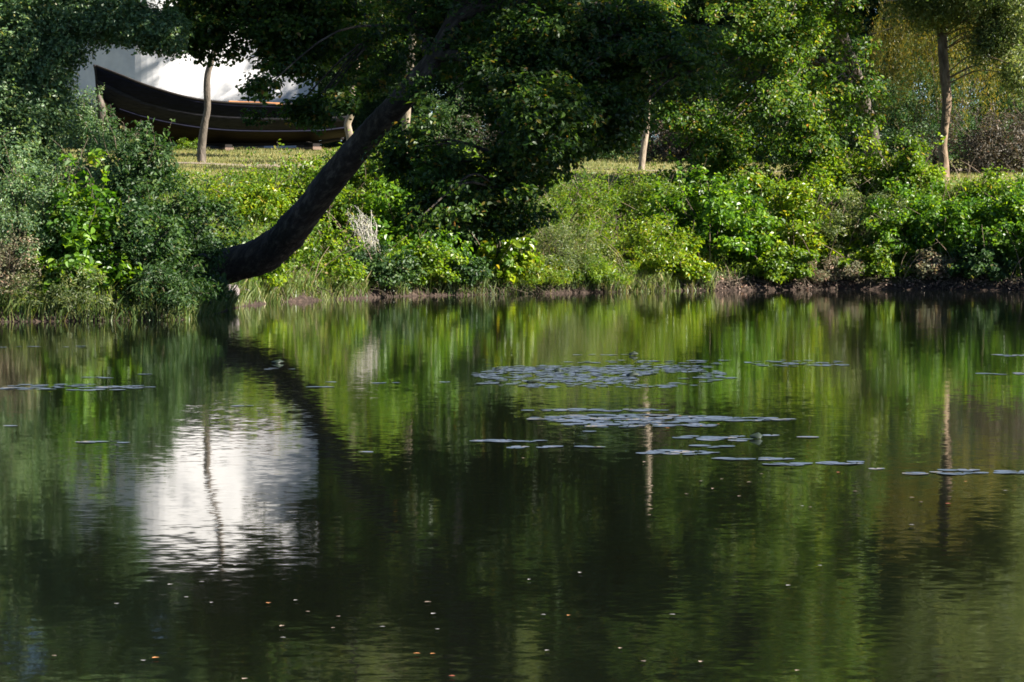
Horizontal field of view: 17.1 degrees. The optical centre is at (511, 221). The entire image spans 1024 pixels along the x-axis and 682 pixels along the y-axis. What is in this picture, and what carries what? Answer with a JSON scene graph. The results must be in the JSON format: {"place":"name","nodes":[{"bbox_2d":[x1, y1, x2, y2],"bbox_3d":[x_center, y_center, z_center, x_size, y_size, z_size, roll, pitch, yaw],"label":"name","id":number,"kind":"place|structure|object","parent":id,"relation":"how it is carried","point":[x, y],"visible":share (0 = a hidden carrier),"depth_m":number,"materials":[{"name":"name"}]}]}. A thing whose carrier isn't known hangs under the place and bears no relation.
{"place":"outdoors","nodes":[
{"label":"outdoors","id":0,"kind":"place"},
{"bbox_2d":[0,290,1023,681],"bbox_3d":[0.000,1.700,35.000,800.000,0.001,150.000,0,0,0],"label":"water","id":1,"kind":"structure","parent":0,"point":[366,506],"depth_m":21.34,"materials":[{"name":"green liquid"}]},
{"bbox_2d":[626,371,638,376],"bbox_3d":[1.321,1.666,37.343,0.135,0.060,0.109,0,0,-13],"label":"curled lily leaf","id":2,"kind":"object","parent":1,"relation":"on","point":[633,374],"visible":1,"depth_m":37.30,"materials":[{"name":"plant"}]},
{"bbox_2d":[471,354,848,387],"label":"lily pads","id":3,"kind":"object","parent":1,"relation":"on","point":[592,370],"visible":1,"depth_m":38.32,"materials":[{"name":"plant"}]},
{"bbox_2d":[749,432,761,437],"bbox_3d":[1.915,1.673,26.749,0.092,0.045,0.111,0,0,20],"label":"curled lily leaf","id":4,"kind":"object","parent":1,"relation":"on","point":[757,435],"visible":1,"depth_m":26.72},
{"bbox_2d":[0,148,1023,321],"bbox_3d":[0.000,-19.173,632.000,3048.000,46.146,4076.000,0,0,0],"label":"ground","id":5,"kind":"structure","parent":0,"point":[824,286],"depth_m":84.65,"materials":[{"name":"soil"}]},
{"bbox_2d":[0,219,53,299],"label":"shrub","id":6,"kind":"object","parent":5,"relation":"on","point":[9,266],"visible":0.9,"depth_m":58.25,"materials":[{"name":"green plant"}]},
{"bbox_2d":[0,124,105,276],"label":"shrub","id":7,"kind":"object","parent":5,"relation":"on","point":[29,218],"visible":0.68,"depth_m":59.01,"materials":[{"name":"green plant"}]},
{"bbox_2d":[5,256,113,310],"bbox_3d":[-7.770,1.053,58.371,1.734,0.944,1.832,0,0,-42],"label":"shrub","id":8,"kind":"object","parent":5,"relation":"on","point":[63,300],"visible":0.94,"depth_m":58.17,"materials":[{"name":"green plant"}]},
{"bbox_2d":[56,83,81,147],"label":"thicket","id":9,"kind":"object","parent":5,"relation":"on","point":[76,130],"visible":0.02,"depth_m":127.25,"materials":[{"name":"green plant"}]},
{"bbox_2d":[10,119,148,230],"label":"shrub","id":10,"kind":"object","parent":5,"relation":"on","point":[96,183],"visible":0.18,"depth_m":65.47,"materials":[{"name":"green plant"}]},
{"bbox_2d":[23,148,142,295],"bbox_3d":[-7.516,0.026,58.953,2.206,2.592,1.779,0,0,19],"label":"broadleaf bush","id":11,"kind":"object","parent":5,"relation":"on","point":[80,245],"visible":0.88,"depth_m":58.79,"materials":[{"name":"green plant"}]},
{"bbox_2d":[62,82,120,148],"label":"shrub","id":12,"kind":"object","parent":5,"relation":"on","point":[87,112],"visible":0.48,"depth_m":127.26,"materials":[{"name":"green plant"}]},
{"bbox_2d":[0,0,194,196],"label":"boxelder tree","id":13,"kind":"object","parent":5,"relation":"on","point":[43,43],"visible":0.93,"depth_m":62.30,"materials":[{"name":"green plant"}]},
{"bbox_2d":[96,95,105,124],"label":"old post","id":14,"kind":"object","parent":5,"relation":"on","point":[100,114],"visible":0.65,"depth_m":127.39,"materials":[{"name":"brown wood"}]},
{"bbox_2d":[85,121,142,150],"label":"shrub","id":15,"kind":"object","parent":5,"relation":"on","point":[120,138],"visible":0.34,"depth_m":124.15,"materials":[{"name":"green plant"}]},
{"bbox_2d":[60,102,184,216],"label":"shrub","id":16,"kind":"object","parent":5,"relation":"on","point":[141,163],"visible":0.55,"depth_m":72.72,"materials":[{"name":"green plant"}]},
{"bbox_2d":[71,179,192,287],"bbox_3d":[-6.848,0.247,59.633,2.448,1.996,2.078,0,0,0],"label":"shrub","id":17,"kind":"object","parent":5,"relation":"on","point":[136,231],"visible":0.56,"depth_m":59.36,"materials":[{"name":"green plant"}]},
{"bbox_2d":[98,244,223,311],"bbox_3d":[-6.086,0.968,59.300,1.948,1.216,1.881,0,0,-41],"label":"bush","id":18,"kind":"object","parent":5,"relation":"on","point":[175,285],"visible":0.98,"depth_m":58.98,"materials":[{"name":"green plant"}]},
{"bbox_2d":[174,137,197,149],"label":"weed","id":19,"kind":"object","parent":5,"relation":"on","point":[193,144],"visible":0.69,"depth_m":128.42,"materials":[{"name":"green plant"}]},
{"bbox_2d":[148,210,232,304],"bbox_3d":[-5.920,0.657,61.827,1.713,1.756,1.564,0,0,0],"label":"ivy","id":20,"kind":"object","parent":5,"relation":"on","point":[209,252],"visible":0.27,"depth_m":61.61,"materials":[{"name":"green plant"}]},
{"bbox_2d":[66,0,317,147],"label":"white building","id":21,"kind":"structure","parent":5,"relation":"on","point":[183,77],"depth_m":139.43,"materials":[{"name":"paint"}]},
{"bbox_2d":[143,169,249,247],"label":"ivy","id":22,"kind":"object","parent":5,"relation":"on","point":[212,207],"visible":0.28,"depth_m":71.11,"materials":[{"name":"green plant"}]},
{"bbox_2d":[197,51,214,162],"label":"slender tree","id":23,"kind":"object","parent":5,"relation":"on","point":[201,148],"visible":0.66,"depth_m":103.91,"materials":[{"name":"brown plant"}]},
{"bbox_2d":[194,236,240,283],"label":"ivy","id":24,"kind":"object","parent":5,"relation":"on","point":[206,245],"visible":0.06,"depth_m":68.36,"materials":[{"name":"green plant"}]},
{"bbox_2d":[209,144,233,150],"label":"support block","id":25,"kind":"object","parent":5,"relation":"on","point":[224,147],"depth_m":130.05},
{"bbox_2d":[93,64,351,145],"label":"wooden boat","id":26,"kind":"object","parent":25,"relation":"on","point":[129,99],"visible":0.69,"depth_m":129.45,"materials":[{"name":"brown wood"}]},
{"bbox_2d":[183,162,297,222],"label":"nettles","id":27,"kind":"object","parent":5,"relation":"on","point":[273,206],"visible":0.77,"depth_m":77.79,"materials":[{"name":"green plant"}]},
{"bbox_2d":[224,237,292,287],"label":"shrub","id":28,"kind":"object","parent":5,"relation":"on","point":[273,277],"visible":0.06,"depth_m":70.89,"materials":[{"name":"green plant"}]},
{"bbox_2d":[223,147,337,190],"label":"nettles","id":29,"kind":"object","parent":5,"relation":"on","point":[280,170],"visible":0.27,"depth_m":82.08,"materials":[{"name":"green plant"}]},
{"bbox_2d":[293,143,320,149],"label":"support block","id":30,"kind":"object","parent":5,"relation":"on","point":[314,146],"depth_m":131.33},
{"bbox_2d":[268,215,369,282],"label":"shrub","id":31,"kind":"object","parent":5,"relation":"on","point":[302,256],"visible":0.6,"depth_m":74.81,"materials":[{"name":"green plant"}]},
{"bbox_2d":[267,139,381,234],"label":"shrub","id":32,"kind":"object","parent":5,"relation":"on","point":[344,200],"visible":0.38,"depth_m":79.75,"materials":[{"name":"green plant"}]},
{"bbox_2d":[318,0,369,144],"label":"woodland tree","id":33,"kind":"object","parent":5,"relation":"on","point":[342,85],"depth_m":161.58,"materials":[{"name":"green plant"}]},
{"bbox_2d":[318,46,398,147],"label":"thicket","id":34,"kind":"object","parent":5,"relation":"on","point":[334,144],"visible":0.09,"depth_m":149.43,"materials":[{"name":"green plant"}]},
{"bbox_2d":[345,205,380,262],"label":"dry grass clump","id":35,"kind":"object","parent":5,"relation":"on","point":[367,231],"visible":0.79,"depth_m":77.63,"materials":[{"name":"beige plant"}]},
{"bbox_2d":[316,0,423,140],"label":"slender tree","id":36,"kind":"object","parent":5,"relation":"on","point":[347,124],"visible":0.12,"depth_m":117.88,"materials":[{"name":"green plant"}]},
{"bbox_2d":[314,124,429,195],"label":"shrub","id":37,"kind":"object","parent":5,"relation":"on","point":[369,164],"visible":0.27,"depth_m":83.29,"materials":[{"name":"green plant"}]},
{"bbox_2d":[347,9,407,137],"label":"woodland tree","id":38,"kind":"object","parent":5,"relation":"on","point":[388,65],"visible":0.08,"depth_m":158.77,"materials":[{"name":"green plant"}]},
{"bbox_2d":[337,240,426,287],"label":"shrub","id":39,"kind":"object","parent":5,"relation":"on","point":[381,269],"visible":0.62,"depth_m":76.65,"materials":[{"name":"green plant"}]},
{"bbox_2d":[343,42,474,147],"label":"thicket","id":40,"kind":"object","parent":5,"relation":"on","point":[399,121],"visible":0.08,"depth_m":151.42,"materials":[{"name":"green plant"}]},
{"bbox_2d":[402,0,415,152],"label":"slender tree","id":41,"kind":"object","parent":5,"relation":"on","point":[407,115],"visible":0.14,"depth_m":115.89,"materials":[{"name":"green plant"}]},
{"bbox_2d":[349,173,475,265],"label":"shrub","id":42,"kind":"object","parent":5,"relation":"on","point":[390,230],"visible":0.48,"depth_m":79.31,"materials":[{"name":"green plant"}]},
{"bbox_2d":[381,235,468,286],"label":"shrub","id":43,"kind":"object","parent":5,"relation":"on","point":[429,255],"visible":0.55,"depth_m":78.27,"materials":[{"name":"green plant"}]},
{"bbox_2d":[377,83,488,152],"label":"thicket","id":44,"kind":"object","parent":5,"relation":"on","point":[447,109],"visible":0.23,"depth_m":125.62,"materials":[{"name":"green plant"}]},
{"bbox_2d":[157,0,731,283],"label":"leaning oak","id":45,"kind":"object","parent":5,"relation":"on","point":[547,113],"visible":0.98,"depth_m":61.38,"materials":[{"name":"green plant"}]},
{"bbox_2d":[421,249,493,285],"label":"shrub","id":46,"kind":"object","parent":5,"relation":"on","point":[474,272],"visible":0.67,"depth_m":78.75,"materials":[{"name":"green plant"}]},
{"bbox_2d":[456,67,464,140],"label":"slender tree","id":47,"kind":"object","parent":5,"relation":"on","point":[460,103],"visible":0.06,"depth_m":135.35,"materials":[{"name":"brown plant"}]},
{"bbox_2d":[384,0,544,126],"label":"woodland tree","id":48,"kind":"object","parent":5,"relation":"on","point":[443,89],"visible":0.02,"depth_m":156.46,"materials":[{"name":"green plant"}]},
{"bbox_2d":[408,180,521,257],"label":"shrub","id":49,"kind":"object","parent":5,"relation":"on","point":[465,234],"visible":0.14,"depth_m":80.35,"materials":[{"name":"green plant"}]},
{"bbox_2d":[435,113,499,156],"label":"thicket","id":50,"kind":"object","parent":5,"relation":"on","point":[477,138],"visible":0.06,"depth_m":120.95,"materials":[{"name":"green plant"}]},
{"bbox_2d":[411,29,528,145],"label":"thicket","id":51,"kind":"object","parent":5,"relation":"on","point":[442,98],"visible":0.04,"depth_m":148.09,"materials":[{"name":"green plant"}]},
{"bbox_2d":[443,145,499,182],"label":"shrub","id":52,"kind":"object","parent":5,"relation":"on","point":[476,154],"visible":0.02,"depth_m":85.28,"materials":[{"name":"green plant"}]},
{"bbox_2d":[459,214,543,282],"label":"sapling","id":53,"kind":"object","parent":5,"relation":"on","point":[509,267],"visible":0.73,"depth_m":79.93,"materials":[{"name":"green plant"}]},
{"bbox_2d":[0,174,1023,321],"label":"bank grass","id":54,"kind":"structure","parent":5,"relation":"on","point":[269,295],"depth_m":74.22,"materials":[{"name":"plant"}]},
{"bbox_2d":[0,164,1023,316],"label":"ground cover","id":55,"kind":"object","parent":5,"relation":"on","point":[235,183],"visible":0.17,"depth_m":81.38,"materials":[{"name":"green plant"}]},
{"bbox_2d":[57,146,1023,186],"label":"lawn grass","id":56,"kind":"structure","parent":5,"relation":"on","point":[223,154],"depth_m":109.23,"materials":[{"name":"plant"}]},
{"bbox_2d":[513,252,571,287],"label":"shrub","id":57,"kind":"object","parent":5,"relation":"on","point":[539,271],"visible":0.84,"depth_m":80.17,"materials":[{"name":"green plant"}]},
{"bbox_2d":[516,198,619,272],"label":"shrub","id":58,"kind":"object","parent":5,"relation":"on","point":[561,243],"visible":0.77,"depth_m":81.42,"materials":[{"name":"green plant"}]},
{"bbox_2d":[525,167,631,238],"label":"shrub","id":59,"kind":"object","parent":5,"relation":"on","point":[571,208],"visible":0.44,"depth_m":84.50,"materials":[{"name":"green plant"}]},
{"bbox_2d":[560,238,639,286],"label":"shrub","id":60,"kind":"object","parent":5,"relation":"on","point":[600,275],"visible":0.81,"depth_m":81.44,"materials":[{"name":"green plant"}]},
{"bbox_2d":[577,130,657,161],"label":"thicket","id":61,"kind":"object","parent":5,"relation":"on","point":[611,156],"visible":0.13,"depth_m":116.53,"materials":[{"name":"green plant"}]},
{"bbox_2d":[559,159,689,219],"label":"shrub","id":62,"kind":"object","parent":5,"relation":"on","point":[641,192],"visible":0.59,"depth_m":86.96,"materials":[{"name":"green plant"}]},
{"bbox_2d":[578,197,695,276],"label":"shrub","id":63,"kind":"object","parent":5,"relation":"on","point":[650,251],"visible":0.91,"depth_m":83.50,"materials":[{"name":"green plant"}]},
{"bbox_2d":[600,0,687,169],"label":"slender tree","id":64,"kind":"object","parent":5,"relation":"on","point":[666,4],"visible":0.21,"depth_m":105.90,"materials":[{"name":"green plant"}]},
{"bbox_2d":[274,276,1023,301],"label":"tree roots","id":65,"kind":"object","parent":5,"relation":"on","point":[844,281],"visible":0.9,"depth_m":84.26,"materials":[{"name":"brown plant"}]},
{"bbox_2d":[282,144,1023,289],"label":"dry stalks","id":66,"kind":"object","parent":5,"relation":"on","point":[543,249],"visible":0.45,"depth_m":84.84,"materials":[{"name":"plant"}]},
{"bbox_2d":[613,21,698,150],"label":"thicket","id":67,"kind":"object","parent":5,"relation":"on","point":[650,135],"visible":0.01,"depth_m":137.11,"materials":[{"name":"green plant"}]},
{"bbox_2d":[602,0,730,141],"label":"woodland tree","id":68,"kind":"object","parent":5,"relation":"on","point":[690,16],"visible":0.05,"depth_m":145.13,"materials":[{"name":"green plant"}]},
{"bbox_2d":[632,92,731,162],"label":"thicket","id":69,"kind":"object","parent":5,"relation":"on","point":[679,153],"visible":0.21,"depth_m":113.47,"materials":[{"name":"green plant"}]},
{"bbox_2d":[653,236,716,281],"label":"shrub","id":70,"kind":"object","parent":5,"relation":"on","point":[688,268],"visible":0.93,"depth_m":83.80,"materials":[{"name":"green plant"}]},
{"bbox_2d":[674,0,722,87],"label":"woodland tree","id":71,"kind":"object","parent":5,"relation":"on","point":[697,22],"visible":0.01,"depth_m":160.51,"materials":[{"name":"green plant"}]},
{"bbox_2d":[622,158,784,260],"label":"broadleaf bush","id":72,"kind":"object","parent":5,"relation":"on","point":[721,209],"visible":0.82,"depth_m":85.24,"materials":[{"name":"green plant"}]},
{"bbox_2d":[651,19,780,151],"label":"thicket","id":73,"kind":"object","parent":5,"relation":"on","point":[748,71],"visible":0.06,"depth_m":133.80,"materials":[{"name":"green plant"}]},
{"bbox_2d":[665,0,774,123],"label":"woodland tree","id":74,"kind":"object","parent":5,"relation":"on","point":[720,21],"visible":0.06,"depth_m":139.26,"materials":[{"name":"green plant"}]},
{"bbox_2d":[645,149,796,201],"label":"shrub","id":75,"kind":"object","parent":5,"relation":"on","point":[755,181],"visible":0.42,"depth_m":88.76,"materials":[{"name":"green plant"}]},
{"bbox_2d":[685,80,815,163],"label":"thicket","id":76,"kind":"object","parent":5,"relation":"on","point":[758,158],"visible":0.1,"depth_m":112.57,"materials":[{"name":"green plant"}]},
{"bbox_2d":[645,0,897,175],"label":"broad oak","id":77,"kind":"object","parent":5,"relation":"on","point":[797,33],"visible":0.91,"depth_m":89.23,"materials":[{"name":"green plant"}]},
{"bbox_2d":[745,240,819,283],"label":"shrub","id":78,"kind":"object","parent":5,"relation":"on","point":[780,268],"visible":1,"depth_m":84.75,"materials":[{"name":"green plant"}]},
{"bbox_2d":[701,42,884,136],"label":"thicket","id":79,"kind":"object","parent":5,"relation":"on","point":[735,68],"visible":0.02,"depth_m":130.68,"materials":[{"name":"green plant"}]},
{"bbox_2d":[742,0,861,95],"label":"woodland tree","id":80,"kind":"object","parent":5,"relation":"on","point":[771,66],"depth_m":137.51,"materials":[{"name":"green plant"}]},
{"bbox_2d":[749,161,868,264],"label":"shrub","id":81,"kind":"object","parent":5,"relation":"on","point":[795,202],"visible":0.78,"depth_m":86.06,"materials":[{"name":"green plant"}]},
{"bbox_2d":[763,78,900,165],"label":"thicket","id":82,"kind":"object","parent":5,"relation":"on","point":[846,137],"visible":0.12,"depth_m":111.57,"materials":[{"name":"green plant"}]},
{"bbox_2d":[807,251,866,282],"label":"shrub","id":83,"kind":"object","parent":5,"relation":"on","point":[850,274],"visible":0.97,"depth_m":85.31,"materials":[{"name":"brown plant"}]},
{"bbox_2d":[765,134,918,205],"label":"shrub","id":84,"kind":"object","parent":5,"relation":"on","point":[836,172],"visible":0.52,"depth_m":89.58,"materials":[{"name":"green plant"}]},
{"bbox_2d":[668,273,1023,289],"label":"leaf litter","id":85,"kind":"object","parent":5,"relation":"on","point":[748,276],"visible":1,"depth_m":84.81,"materials":[{"name":"plant"}]},
{"bbox_2d":[810,173,909,261],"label":"shrub","id":86,"kind":"object","parent":5,"relation":"on","point":[834,231],"visible":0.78,"depth_m":86.23,"materials":[{"name":"green plant"}]},
{"bbox_2d":[831,241,914,277],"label":"shrub","id":87,"kind":"object","parent":5,"relation":"on","point":[874,259],"visible":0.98,"depth_m":85.45,"materials":[{"name":"green plant"}]},
{"bbox_2d":[806,25,940,158],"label":"thicket","id":88,"kind":"object","parent":5,"relation":"on","point":[863,65],"visible":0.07,"depth_m":120.38,"materials":[{"name":"green plant"}]},
{"bbox_2d":[795,0,965,123],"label":"woodland tree","id":89,"kind":"object","parent":5,"relation":"on","point":[873,13],"visible":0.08,"depth_m":132.74,"materials":[{"name":"green plant"}]},
{"bbox_2d":[852,124,952,204],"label":"shrub","id":90,"kind":"object","parent":5,"relation":"on","point":[912,167],"visible":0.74,"depth_m":89.31,"materials":[{"name":"green plant"}]},
{"bbox_2d":[837,58,991,162],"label":"thicket","id":91,"kind":"object","parent":5,"relation":"on","point":[913,128],"visible":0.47,"depth_m":110.53,"materials":[{"name":"green plant"}]},
{"bbox_2d":[857,177,995,261],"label":"broadleaf bush","id":92,"kind":"object","parent":5,"relation":"on","point":[932,223],"visible":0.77,"depth_m":85.84,"materials":[{"name":"green plant"}]},
{"bbox_2d":[901,247,962,281],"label":"shrub","id":93,"kind":"object","parent":5,"relation":"on","point":[934,264],"visible":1,"depth_m":85.05,"materials":[{"name":"brown plant"}]},
{"bbox_2d":[856,0,1023,141],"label":"weeping willow","id":94,"kind":"object","parent":5,"relation":"on","point":[904,56],"visible":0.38,"depth_m":112.55,"materials":[{"name":"green plant"}]},
{"bbox_2d":[871,26,1022,159],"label":"thicket","id":95,"kind":"object","parent":5,"relation":"on","point":[973,126],"visible":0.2,"depth_m":119.55,"materials":[{"name":"green plant"}]},
{"bbox_2d":[873,0,1023,180],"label":"slender tree","id":96,"kind":"object","parent":5,"relation":"on","point":[999,30],"visible":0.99,"depth_m":90.79,"materials":[{"name":"green plant"}]},
{"bbox_2d":[916,51,980,121],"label":"woodland tree","id":97,"kind":"object","parent":5,"relation":"on","point":[951,85],"depth_m":151.82,"materials":[{"name":"green plant"}]},
{"bbox_2d":[880,0,1023,123],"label":"woodland tree","id":98,"kind":"object","parent":5,"relation":"on","point":[969,70],"visible":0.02,"depth_m":131.81,"materials":[{"name":"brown plant"}]},
{"bbox_2d":[889,34,1022,153],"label":"thicket","id":99,"kind":"object","parent":5,"relation":"on","point":[963,85],"visible":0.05,"depth_m":125.81,"materials":[{"name":"green plant"}]},
{"bbox_2d":[906,177,1023,258],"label":"shrub","id":100,"kind":"object","parent":5,"relation":"on","point":[1010,207],"visible":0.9,"depth_m":85.37,"materials":[{"name":"green plant"}]},
{"bbox_2d":[920,97,1023,174],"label":"thicket","id":101,"kind":"object","parent":5,"relation":"on","point":[985,159],"visible":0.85,"depth_m":100.65,"materials":[{"name":"brown plant"}]},
{"bbox_2d":[942,163,1023,206],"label":"shrub","id":102,"kind":"object","parent":5,"relation":"on","point":[992,186],"visible":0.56,"depth_m":88.32,"materials":[{"name":"green plant"}]},
{"bbox_2d":[947,238,1021,281],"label":"shrub","id":103,"kind":"object","parent":5,"relation":"on","point":[975,264],"visible":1,"depth_m":84.62,"materials":[{"name":"green plant"}]},
{"bbox_2d":[956,53,1023,156],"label":"thicket","id":104,"kind":"object","parent":5,"relation":"on","point":[1009,106],"visible":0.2,"depth_m":120.33,"materials":[{"name":"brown plant"}]},
{"bbox_2d":[966,94,1023,170],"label":"thicket","id":105,"kind":"object","parent":5,"relation":"on","point":[1014,103],"visible":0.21,"depth_m":103.11,"materials":[{"name":"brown plant"}]},
{"bbox_2d":[1000,199,1023,254],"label":"shrub","id":106,"kind":"object","parent":5,"relation":"on","point":[1012,233],"visible":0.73,"depth_m":85.30,"materials":[{"name":"green plant"}]},
{"bbox_2d":[64,159,967,171],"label":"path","id":107,"kind":"structure","parent":0,"point":[311,165],"depth_m":101.75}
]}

